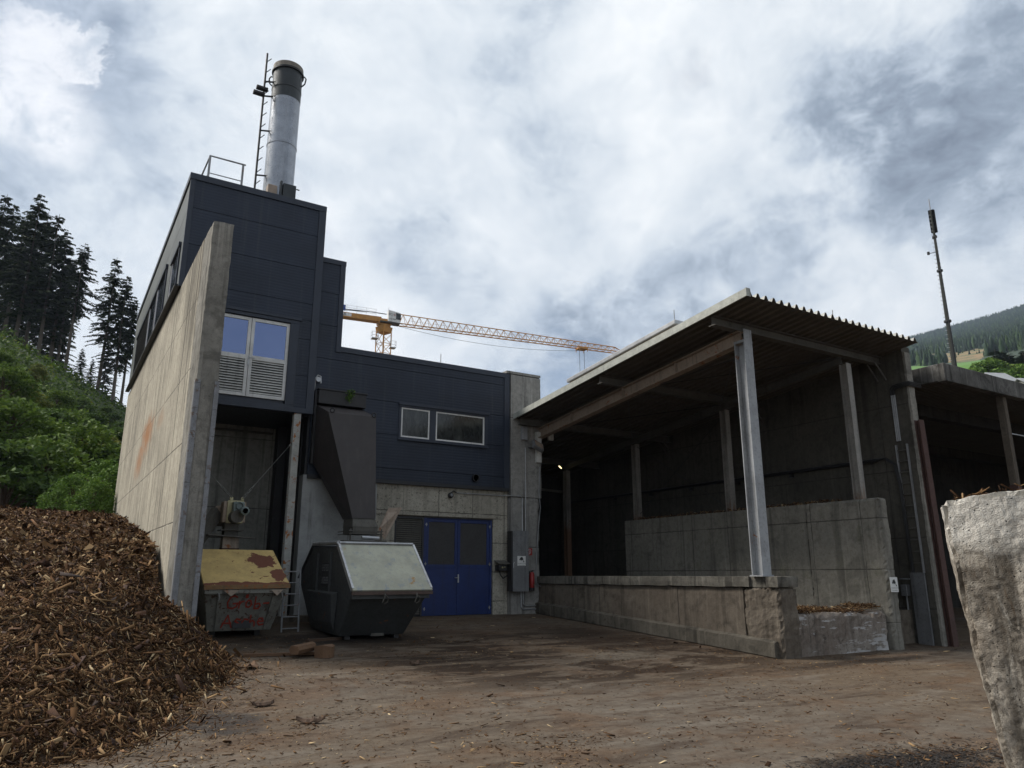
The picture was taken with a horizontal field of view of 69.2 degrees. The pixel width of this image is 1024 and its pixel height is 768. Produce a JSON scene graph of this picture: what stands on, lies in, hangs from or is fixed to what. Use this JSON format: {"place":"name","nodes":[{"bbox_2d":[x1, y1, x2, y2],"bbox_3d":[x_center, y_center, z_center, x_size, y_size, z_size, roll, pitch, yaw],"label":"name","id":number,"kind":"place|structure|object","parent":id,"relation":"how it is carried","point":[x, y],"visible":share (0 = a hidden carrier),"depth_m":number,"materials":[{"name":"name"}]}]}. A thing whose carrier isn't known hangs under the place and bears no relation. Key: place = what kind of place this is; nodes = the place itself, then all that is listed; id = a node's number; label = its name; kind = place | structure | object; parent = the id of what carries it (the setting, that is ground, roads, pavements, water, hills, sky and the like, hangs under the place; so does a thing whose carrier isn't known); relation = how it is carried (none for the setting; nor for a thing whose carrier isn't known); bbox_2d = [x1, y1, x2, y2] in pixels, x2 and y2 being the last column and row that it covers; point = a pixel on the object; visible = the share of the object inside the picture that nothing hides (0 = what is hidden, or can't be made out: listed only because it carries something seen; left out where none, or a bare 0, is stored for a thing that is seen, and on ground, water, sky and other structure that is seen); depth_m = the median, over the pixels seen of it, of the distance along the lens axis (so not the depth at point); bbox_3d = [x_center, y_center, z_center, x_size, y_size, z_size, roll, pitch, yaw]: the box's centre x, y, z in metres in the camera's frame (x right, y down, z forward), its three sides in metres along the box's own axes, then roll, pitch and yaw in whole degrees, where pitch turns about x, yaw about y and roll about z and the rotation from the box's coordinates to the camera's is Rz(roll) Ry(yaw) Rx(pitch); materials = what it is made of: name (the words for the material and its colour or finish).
{"place":"outdoors","nodes":[
{"label":"outdoors","id":0,"kind":"place"},
{"bbox_2d":[0,339,125,506],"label":"hillside","id":1,"kind":"structure","parent":0,"point":[74,388],"depth_m":92.36,"materials":[{"name":"plant"}]},
{"bbox_2d":[0,194,20,292],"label":"spruce tree","id":2,"kind":"object","parent":1,"relation":"on","point":[5,221],"visible":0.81,"depth_m":108.57,"materials":[{"name":"plant"}]},
{"bbox_2d":[0,205,24,330],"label":"spruce tree","id":3,"kind":"object","parent":1,"relation":"on","point":[15,221],"visible":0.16,"depth_m":113.06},
{"bbox_2d":[0,349,24,374],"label":"bush","id":4,"kind":"object","parent":1,"relation":"on","point":[7,357],"visible":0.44,"depth_m":65.78,"materials":[{"name":"green plant"}]},
{"bbox_2d":[0,278,34,344],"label":"spruce tree","id":5,"kind":"object","parent":1,"relation":"on","point":[12,321],"visible":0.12,"depth_m":112.80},
{"bbox_2d":[0,361,42,405],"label":"bush","id":6,"kind":"object","parent":1,"relation":"on","point":[16,384],"visible":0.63,"depth_m":52.50,"materials":[{"name":"green plant"}]},
{"bbox_2d":[0,212,43,332],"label":"spruce tree","id":7,"kind":"object","parent":1,"relation":"on","point":[19,230],"visible":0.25,"depth_m":110.39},
{"bbox_2d":[0,194,51,343],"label":"spruce tree","id":8,"kind":"object","parent":1,"relation":"on","point":[30,241],"visible":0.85,"depth_m":105.14,"materials":[{"name":"plant"}]},
{"bbox_2d":[0,213,57,345],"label":"spruce tree","id":9,"kind":"object","parent":1,"relation":"on","point":[26,337],"visible":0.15,"depth_m":107.28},
{"bbox_2d":[8,384,54,408],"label":"bush","id":10,"kind":"object","parent":1,"relation":"on","point":[46,403],"visible":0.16,"depth_m":59.66,"materials":[{"name":"green plant"}]},
{"bbox_2d":[0,396,70,449],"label":"bush","id":11,"kind":"object","parent":1,"relation":"on","point":[22,411],"visible":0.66,"depth_m":42.98,"materials":[{"name":"green plant"}]},
{"bbox_2d":[23,364,50,384],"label":"bush","id":12,"kind":"object","parent":1,"relation":"on","point":[38,369],"visible":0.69,"depth_m":77.71,"materials":[{"name":"green plant"}]},
{"bbox_2d":[19,289,56,359],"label":"spruce tree","id":13,"kind":"object","parent":1,"relation":"on","point":[44,352],"visible":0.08,"depth_m":113.70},
{"bbox_2d":[0,439,79,507],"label":"bush","id":14,"kind":"object","parent":1,"relation":"on","point":[18,461],"visible":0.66,"depth_m":35.01,"materials":[{"name":"green plant"}]},
{"bbox_2d":[4,406,86,446],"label":"bush","id":15,"kind":"object","parent":1,"relation":"on","point":[56,414],"visible":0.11,"depth_m":49.71,"materials":[{"name":"green plant"}]},
{"bbox_2d":[16,214,77,353],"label":"spruce tree","id":16,"kind":"object","parent":1,"relation":"on","point":[51,246],"visible":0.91,"depth_m":104.71,"materials":[{"name":"plant"}]},
{"bbox_2d":[0,433,101,507],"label":"bush","id":17,"kind":"object","parent":1,"relation":"on","point":[55,455],"visible":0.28,"depth_m":38.45,"materials":[{"name":"green plant"}]},
{"bbox_2d":[21,232,82,362],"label":"spruce tree","id":18,"kind":"object","parent":1,"relation":"on","point":[53,334],"visible":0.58,"depth_m":105.60,"materials":[{"name":"plant"}]},
{"bbox_2d":[39,388,77,412],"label":"bush","id":19,"kind":"object","parent":1,"relation":"on","point":[58,397],"visible":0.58,"depth_m":69.35,"materials":[{"name":"green plant"}]},
{"bbox_2d":[44,318,77,371],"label":"spruce tree","id":20,"kind":"object","parent":1,"relation":"on","point":[62,357],"visible":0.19,"depth_m":114.97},
{"bbox_2d":[0,325,125,505],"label":"undergrowth","id":21,"kind":"object","parent":1,"relation":"on","point":[51,366],"visible":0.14,"depth_m":91.51,"materials":[{"name":"green plant"}]},
{"bbox_2d":[38,262,87,364],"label":"spruce tree","id":22,"kind":"object","parent":1,"relation":"on","point":[65,322],"visible":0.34,"depth_m":106.36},
{"bbox_2d":[50,243,104,371],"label":"spruce tree","id":23,"kind":"object","parent":1,"relation":"on","point":[75,309],"visible":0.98,"depth_m":103.73,"materials":[{"name":"plant"}]},
{"bbox_2d":[55,408,104,432],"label":"bush","id":24,"kind":"object","parent":1,"relation":"on","point":[76,416],"visible":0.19,"depth_m":56.89,"materials":[{"name":"green plant"}]},
{"bbox_2d":[72,349,87,377],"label":"spruce tree","id":25,"kind":"object","parent":1,"relation":"on","point":[81,365],"visible":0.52,"depth_m":107.73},
{"bbox_2d":[45,418,119,483],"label":"bush","id":26,"kind":"object","parent":1,"relation":"on","point":[93,435],"visible":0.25,"depth_m":45.62,"materials":[{"name":"green plant"}]},
{"bbox_2d":[52,457,118,513],"bbox_3d":[-17.765,4.926,31.830,3.563,3.530,3.390,1,-14,-4],"label":"bush","id":27,"kind":"object","parent":1,"relation":"on","point":[106,470],"visible":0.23,"depth_m":31.84,"materials":[{"name":"green plant"}]},
{"bbox_2d":[74,398,96,413],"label":"bush","id":28,"kind":"object","parent":1,"relation":"on","point":[81,402],"visible":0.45,"depth_m":80.92,"materials":[{"name":"green plant"}]},
{"bbox_2d":[84,359,96,384],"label":"spruce tree","id":29,"kind":"object","parent":1,"relation":"on","point":[92,365],"visible":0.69,"depth_m":105.43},
{"bbox_2d":[70,412,116,430],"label":"bush","id":30,"kind":"object","parent":1,"relation":"on","point":[100,418],"visible":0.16,"depth_m":66.98,"materials":[{"name":"green plant"}]},
{"bbox_2d":[81,442,120,481],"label":"bush","id":31,"kind":"object","parent":1,"relation":"on","point":[106,455],"visible":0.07,"depth_m":46.87,"materials":[{"name":"green plant"}]},
{"bbox_2d":[82,259,123,390],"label":"spruce tree","id":32,"kind":"object","parent":1,"relation":"on","point":[111,293],"visible":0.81,"depth_m":103.74,"materials":[{"name":"plant"}]},
{"bbox_2d":[87,426,123,462],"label":"bush","id":33,"kind":"object","parent":1,"relation":"on","point":[119,434],"visible":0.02,"depth_m":59.64,"materials":[{"name":"green plant"}]},
{"bbox_2d":[93,343,119,395],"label":"spruce tree","id":34,"kind":"object","parent":1,"relation":"on","point":[106,380],"visible":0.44,"depth_m":111.88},
{"bbox_2d":[97,406,123,427],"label":"bush","id":35,"kind":"object","parent":1,"relation":"on","point":[106,411],"visible":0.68,"depth_m":85.41,"materials":[{"name":"green plant"}]},
{"bbox_2d":[91,276,137,400],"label":"spruce tree","id":36,"kind":"object","parent":1,"relation":"on","point":[118,327],"visible":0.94,"depth_m":101.95,"materials":[{"name":"plant"}]},
{"bbox_2d":[108,298,139,404],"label":"spruce tree","id":37,"kind":"object","parent":1,"relation":"on","point":[134,310],"visible":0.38,"depth_m":103.48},
{"bbox_2d":[0,0,1023,406],"label":"sky","id":38,"kind":"structure","parent":0,"point":[600,172],"materials":[{"name":"white"}]},
{"bbox_2d":[47,607,1007,767],"bbox_3d":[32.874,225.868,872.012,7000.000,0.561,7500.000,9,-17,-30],"label":"ground","id":39,"kind":"structure","parent":0,"point":[562,636],"depth_m":10.14,"materials":[{"name":"soil"}]},
{"bbox_2d":[36,489,72,509],"bbox_3d":[-17.774,4.975,28.886,1.695,1.765,1.782,-11,-18,36],"label":"bush","id":40,"kind":"object","parent":39,"relation":"on","point":[57,494],"visible":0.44,"depth_m":28.73,"materials":[{"name":"green plant"}]},
{"bbox_2d":[36,474,102,511],"bbox_3d":[-17.515,4.798,29.503,2.401,2.500,2.524,3,-15,-10],"label":"bush","id":41,"kind":"object","parent":39,"relation":"on","point":[71,482],"visible":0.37,"depth_m":29.53,"materials":[{"name":"green plant"}]},
{"bbox_2d":[62,478,115,513],"bbox_3d":[-16.295,4.747,28.782,2.227,2.206,2.119,-9,-17,30],"label":"bush","id":42,"kind":"object","parent":39,"relation":"on","point":[99,487],"visible":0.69,"depth_m":28.56,"materials":[{"name":"green plant"}]},
{"bbox_2d":[0,505,285,767],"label":"wood chip heap","id":43,"kind":"object","parent":39,"relation":"on","point":[103,642],"visible":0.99,"depth_m":10.07,"materials":[{"name":"brown wood"}]},
{"bbox_2d":[113,221,233,621],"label":"concrete wall","id":44,"kind":"structure","parent":39,"relation":"on","point":[163,479],"depth_m":15.86,"materials":[{"name":"concrete"}]},
{"bbox_2d":[196,549,289,636],"bbox_3d":[-6.575,4.830,17.251,1.771,1.898,3.787,9,-17,-30],"label":"skip container","id":45,"kind":"object","parent":39,"relation":"on","point":[243,590],"visible":0.91,"depth_m":16.00,"materials":[{"name":"beige metal"}]},
{"bbox_2d":[252,699,273,705],"bbox_3d":[-3.319,4.250,9.895,0.300,0.074,0.123,13,-19,-41],"label":"bark piece","id":46,"kind":"object","parent":39,"relation":"on","point":[266,703],"visible":1,"depth_m":9.86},
{"bbox_2d":[243,651,313,656],"bbox_3d":[-4.238,5.053,13.890,1.504,0.060,0.147,5,-15,-17],"label":"plank","id":47,"kind":"object","parent":39,"relation":"on","point":[270,654],"visible":0.68,"depth_m":13.76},
{"bbox_2d":[289,641,315,654],"bbox_3d":[-3.888,4.925,13.854,0.260,0.195,0.480,-8,-17,29],"label":"wood block","id":48,"kind":"object","parent":47,"relation":"on","point":[301,648],"depth_m":13.72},
{"bbox_2d":[280,567,301,631],"bbox_3d":[-5.208,5.057,17.404,0.512,1.486,0.261,9,-17,-30],"label":"ladder","id":49,"kind":"object","parent":39,"relation":"on","point":[298,605],"visible":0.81,"depth_m":17.38,"materials":[{"name":"grey metal"}]},
{"bbox_2d":[273,615,308,622],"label":"concrete plinth","id":50,"kind":"structure","parent":39,"relation":"on","point":[303,618],"depth_m":18.96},
{"bbox_2d":[277,413,300,615],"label":"steel column","id":51,"kind":"structure","parent":50,"relation":"on","point":[290,498],"depth_m":19.77,"materials":[{"name":"metal"}]},
{"bbox_2d":[242,443,291,498],"bbox_3d":[-6.258,2.193,19.076,0.075,1.693,1.872,-5,-15,17],"label":"wire rope","id":52,"kind":"object","parent":51,"relation":"attached to","point":[245,495],"visible":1,"depth_m":18.61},
{"bbox_2d":[203,497,255,549],"bbox_3d":[-6.850,3.521,17.751,1.367,1.613,1.887,0,-14,1],"label":"screw conveyor","id":53,"kind":"object","parent":52,"relation":"hanging from","point":[228,516],"visible":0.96,"depth_m":17.72,"materials":[{"name":"beige metal"}]},
{"bbox_2d":[296,715,324,722],"bbox_3d":[-2.387,3.969,8.798,0.340,0.088,0.108,3,-15,-12],"label":"bark piece","id":54,"kind":"object","parent":39,"relation":"on","point":[308,720],"visible":1,"depth_m":8.77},
{"bbox_2d":[125,172,509,616],"bbox_3d":[-8.018,2.145,26.996,10.300,11.900,13.950,9,-17,-30],"label":"heating plant","id":55,"kind":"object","parent":39,"relation":"on","point":[442,431],"visible":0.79,"depth_m":21.64,"materials":[{"name":"concrete"}]},
{"bbox_2d":[132,264,168,374],"bbox_3d":[-12.712,-1.926,25.881,0.070,1.710,8.460,9,-17,-30],"label":"window","id":56,"kind":"structure","parent":55,"relation":"in","point":[155,308],"depth_m":25.18,"materials":[{"name":"black glass"}]},
{"bbox_2d":[167,241,181,298],"bbox_3d":[-9.424,-3.064,20.655,0.070,1.310,1.610,9,-17,-30],"label":"window","id":57,"kind":"structure","parent":55,"relation":"in","point":[174,263],"depth_m":20.64,"materials":[{"name":"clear glass"}]},
{"bbox_2d":[201,155,245,184],"bbox_3d":[-8.735,-5.741,22.120,1.030,1.145,2.015,9,-17,-30],"label":"roof railing","id":58,"kind":"object","parent":55,"relation":"on","point":[209,164],"visible":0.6,"depth_m":21.44,"materials":[{"name":"grey metal"}]},
{"bbox_2d":[219,313,289,400],"bbox_3d":[-7.082,-0.744,19.980,2.060,2.200,0.131,9,-17,-30],"label":"window","id":59,"kind":"structure","parent":55,"relation":"in","point":[259,371],"depth_m":20.07,"materials":[{"name":"clear glass"}]},
{"bbox_2d":[263,60,306,198],"bbox_3d":[-7.152,-7.549,23.151,1.056,5.360,1.107,9,-17,-30],"label":"chimney","id":60,"kind":"object","parent":55,"relation":"on","point":[287,76],"visible":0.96,"depth_m":22.95,"materials":[{"name":"silver metal"}]},
{"bbox_2d":[253,53,275,187],"bbox_3d":[-7.730,-7.843,22.791,0.615,5.550,0.294,9,-17,-30],"label":"ladder","id":61,"kind":"object","parent":60,"relation":"attached to","point":[263,88],"visible":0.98,"depth_m":23.00,"materials":[{"name":"black metal"}]},
{"bbox_2d":[401,407,429,439],"bbox_3d":[-2.914,1.192,22.319,0.930,0.895,0.060,9,-17,-30],"label":"window","id":62,"kind":"structure","parent":55,"relation":"in","point":[415,423],"depth_m":22.31,"materials":[{"name":"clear glass"}]},
{"bbox_2d":[422,518,491,615],"bbox_3d":[-1.621,5.456,22.206,2.320,2.780,0.131,9,-17,-30],"label":"double door","id":63,"kind":"structure","parent":55,"relation":"in","point":[457,553],"depth_m":22.21,"materials":[{"name":"metal"}]},
{"bbox_2d":[436,411,483,444],"bbox_3d":[-1.615,1.391,23.093,1.700,0.895,0.060,9,-17,-30],"label":"window","id":64,"kind":"structure","parent":55,"relation":"in","point":[450,427],"depth_m":23.08,"materials":[{"name":"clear glass"}]},
{"bbox_2d":[306,637,341,641],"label":"wood beam","id":65,"kind":"structure","parent":39,"relation":"on","point":[323,639],"depth_m":15.89,"materials":[{"name":"brown wood"}]},
{"bbox_2d":[314,644,334,657],"bbox_3d":[-3.488,4.998,13.899,0.311,0.230,0.336,-7,-16,25],"label":"wood block","id":66,"kind":"object","parent":39,"relation":"on","point":[324,651],"depth_m":13.77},
{"bbox_2d":[298,507,432,639],"bbox_3d":[-3.300,4.370,17.817,2.679,3.144,4.130,9,-17,-30],"label":"skip container","id":67,"kind":"object","parent":39,"relation":"on","point":[372,589],"visible":1,"depth_m":16.38,"materials":[{"name":"metal"}]},
{"bbox_2d":[309,388,386,544],"bbox_3d":[-4.397,2.297,19.953,1.640,4.595,1.780,9,-17,-30],"label":"ash chute","id":68,"kind":"object","parent":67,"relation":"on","point":[342,456],"visible":0.97,"depth_m":19.73,"materials":[{"name":"metal"}]},
{"bbox_2d":[343,304,619,368],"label":"tower crane","id":69,"kind":"object","parent":39,"relation":"on","point":[394,318],"visible":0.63,"depth_m":118.26,"materials":[{"name":"yellow metal"}]},
{"bbox_2d":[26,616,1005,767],"bbox_3d":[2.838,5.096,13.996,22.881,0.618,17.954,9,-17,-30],"label":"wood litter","id":70,"kind":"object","parent":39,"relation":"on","point":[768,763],"visible":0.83,"depth_m":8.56,"materials":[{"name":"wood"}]},
{"bbox_2d":[502,370,540,613],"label":"concrete pier","id":71,"kind":"structure","parent":39,"relation":"on","point":[524,390],"depth_m":23.82,"materials":[{"name":"concrete"}]},
{"bbox_2d":[457,448,540,609],"bbox_3d":[-0.399,4.401,23.039,3.015,5.041,0.140,7,-16,-27],"label":"wall pipe","id":72,"kind":"object","parent":71,"relation":"attached to","point":[522,527],"depth_m":23.42,"materials":[{"name":"grey metal"}]},
{"bbox_2d":[507,531,528,591],"bbox_3d":[0.195,5.462,22.910,0.610,1.820,0.332,9,-17,-30],"label":"switch cabinet","id":73,"kind":"object","parent":71,"relation":"attached to","point":[517,576],"visible":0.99,"depth_m":22.79,"materials":[{"name":"black metal"}]},
{"bbox_2d":[494,560,509,578],"bbox_3d":[-0.300,5.675,22.698,0.407,0.559,0.330,9,-17,-30],"label":"meter box","id":74,"kind":"object","parent":73,"relation":"attached to","point":[499,568],"visible":1,"depth_m":22.66,"materials":[{"name":"black metal"}]},
{"bbox_2d":[517,556,525,565],"bbox_3d":[0.294,5.438,22.819,0.300,0.290,0.008,9,-17,-30],"label":"warning sign","id":75,"kind":"object","parent":73,"relation":"attached to","point":[521,560],"visible":1,"depth_m":22.82,"materials":[{"name":"grey"}]},
{"bbox_2d":[529,570,534,590],"bbox_3d":[0.602,6.100,23.066,0.215,0.622,0.163,3,-15,-12],"label":"fire extinguisher","id":76,"kind":"object","parent":71,"relation":"attached to","point":[531,582],"visible":1,"depth_m":23.01,"materials":[{"name":"red paint"}]},
{"bbox_2d":[528,439,543,452],"bbox_3d":[0.787,2.028,24.091,0.482,0.440,0.475,9,-17,-30],"label":"floodlight","id":77,"kind":"object","parent":71,"relation":"attached to","point":[537,445],"visible":1,"depth_m":23.91,"materials":[{"name":"beige metal"}]},
{"bbox_2d":[535,576,802,658],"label":"wall","id":78,"kind":"structure","parent":39,"relation":"on","point":[757,615],"depth_m":17.65,"materials":[{"name":"concrete"}]},
{"bbox_2d":[538,347,947,646],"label":"hall wall","id":79,"kind":"structure","parent":39,"relation":"on","point":[803,427],"depth_m":22.82,"materials":[{"name":"concrete"}]},
{"bbox_2d":[513,287,917,575],"bbox_3d":[3.567,3.744,24.058,6.652,7.540,16.860,9,-17,-30],"label":"canopy","id":80,"kind":"object","parent":79,"relation":"attached to","point":[744,352],"visible":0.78,"depth_m":20.40,"materials":[{"name":"metal"}]},
{"bbox_2d":[567,312,682,382],"bbox_3d":[4.063,-0.503,22.259,2.420,1.671,4.950,9,-17,-30],"label":"roof light","id":81,"kind":"object","parent":80,"relation":"on","point":[651,335],"visible":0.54,"depth_m":21.33,"materials":[{"name":"metal"}]},
{"bbox_2d":[571,459,875,502],"bbox_3d":[6.232,3.633,25.998,0.150,0.220,14.100,9,-17,-30],"label":"wall pipe","id":82,"kind":"object","parent":79,"relation":"attached to","point":[738,480],"depth_m":24.73,"materials":[{"name":"black metal"}]},
{"bbox_2d":[870,444,924,572],"bbox_3d":[10.107,3.308,19.577,0.111,3.350,1.099,9,-17,-30],"label":"cable ladder","id":83,"kind":"object","parent":79,"relation":"attached to","point":[898,472],"visible":1,"depth_m":19.30,"materials":[{"name":"metal"}]},
{"bbox_2d":[910,573,934,645],"bbox_3d":[10.277,5.628,18.622,0.055,1.740,0.380,9,-17,-30],"label":"cover plate","id":84,"kind":"object","parent":83,"relation":"attached to","point":[922,610],"visible":1,"depth_m":18.60,"materials":[{"name":"metal"}]},
{"bbox_2d":[889,381,921,440],"bbox_3d":[10.578,0.711,19.720,0.382,1.552,0.794,44,-45,-70],"label":"conduit bundle","id":85,"kind":"object","parent":79,"relation":"attached to","point":[906,383],"visible":1,"depth_m":19.89,"materials":[{"name":"black"}]},
{"bbox_2d":[900,578,910,608],"bbox_3d":[10.107,5.762,18.916,0.160,1.572,0.260,9,-17,-30],"label":"junction box","id":86,"kind":"object","parent":79,"relation":"attached to","point":[905,590],"visible":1,"depth_m":18.99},
{"bbox_2d":[914,419,958,646],"bbox_3d":[10.775,3.735,18.868,0.340,5.735,0.160,9,-17,-30],"label":"gate rail","id":87,"kind":"object","parent":79,"relation":"attached to","point":[943,581],"visible":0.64,"depth_m":18.81,"materials":[{"name":"metal"}]},
{"bbox_2d":[625,497,904,649],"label":"bunker wall","id":88,"kind":"structure","parent":39,"relation":"on","point":[828,554],"depth_m":19.74,"materials":[{"name":"concrete"}]},
{"bbox_2d":[633,498,842,519],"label":"wood litter","id":89,"kind":"object","parent":88,"relation":"on","point":[767,506],"visible":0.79,"depth_m":22.09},
{"bbox_2d":[889,577,898,591],"bbox_3d":[9.078,4.764,17.630,0.300,0.340,0.008,9,-17,-30],"label":"warning sign","id":90,"kind":"object","parent":88,"relation":"attached to","point":[894,584],"visible":1,"depth_m":17.63,"materials":[{"name":"grey"}]},
{"bbox_2d":[798,610,888,656],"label":"wall","id":91,"kind":"structure","parent":39,"relation":"on","point":[822,633],"depth_m":16.58,"materials":[{"name":"concrete"}]},
{"bbox_2d":[797,601,879,614],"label":"wood litter","id":92,"kind":"object","parent":91,"relation":"on","point":[810,609],"visible":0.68,"depth_m":17.07,"materials":[{"name":"wood"}]},
{"bbox_2d":[752,727,1005,767],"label":"black litter","id":93,"kind":"object","parent":39,"relation":"on","point":[883,764],"visible":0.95,"depth_m":7.00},
{"bbox_2d":[927,199,956,365],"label":"telecom mast","id":94,"kind":"object","parent":39,"relation":"on","point":[934,230],"visible":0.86,"depth_m":79.97,"materials":[{"name":"metal"}]},
{"bbox_2d":[912,363,1023,607],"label":"storage shed","id":95,"kind":"structure","parent":39,"relation":"on","point":[974,424],"depth_m":24.73,"materials":[{"name":"concrete"}]},
{"bbox_2d":[941,489,1023,767],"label":"concrete block","id":96,"kind":"structure","parent":39,"relation":"on","point":[984,532],"depth_m":3.02,"materials":[{"name":"concrete"}]},
{"bbox_2d":[950,483,1023,496],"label":"wood litter","id":97,"kind":"object","parent":96,"relation":"on","point":[981,490],"visible":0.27,"depth_m":3.20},
{"bbox_2d":[911,348,1023,369],"bbox_3d":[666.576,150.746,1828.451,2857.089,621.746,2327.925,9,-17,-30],"label":"mountain","id":98,"kind":"structure","parent":0,"point":[966,360],"depth_m":353.69,"materials":[{"name":"plant"}]},
{"bbox_2d":[907,304,1023,365],"bbox_3d":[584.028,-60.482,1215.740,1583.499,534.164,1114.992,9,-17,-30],"label":"forest","id":99,"kind":"object","parent":98,"relation":"on","point":[1000,331],"visible":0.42,"depth_m":680.78,"materials":[{"name":"plant"}]},
{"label":"bank","id":100,"kind":"structure","parent":0,"visible":0},
{"bbox_2d":[969,357,1010,372],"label":"broadleaf tree","id":101,"kind":"object","parent":100,"relation":"on","point":[984,367],"visible":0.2,"depth_m":129.00,"materials":[{"name":"green plant"}]},
{"bbox_2d":[979,357,1014,372],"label":"broadleaf tree","id":102,"kind":"object","parent":100,"relation":"on","point":[1007,366],"visible":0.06,"depth_m":130.95,"materials":[{"name":"green plant"}]},
{"bbox_2d":[987,349,1007,360],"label":"spruce tree","id":103,"kind":"object","parent":100,"relation":"on","point":[1001,356],"visible":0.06,"depth_m":145.72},
{"bbox_2d":[985,372,1015,380],"bbox_3d":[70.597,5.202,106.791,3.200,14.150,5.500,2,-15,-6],"label":"house","id":104,"kind":"structure","parent":100,"relation":"on","point":[1004,376],"depth_m":107.31,"materials":[{"name":"white"}]},
{"bbox_2d":[1005,363,1023,377],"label":"broadleaf tree","id":105,"kind":"object","parent":100,"relation":"on","point":[1016,373],"visible":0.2,"depth_m":119.00,"materials":[{"name":"green plant"}]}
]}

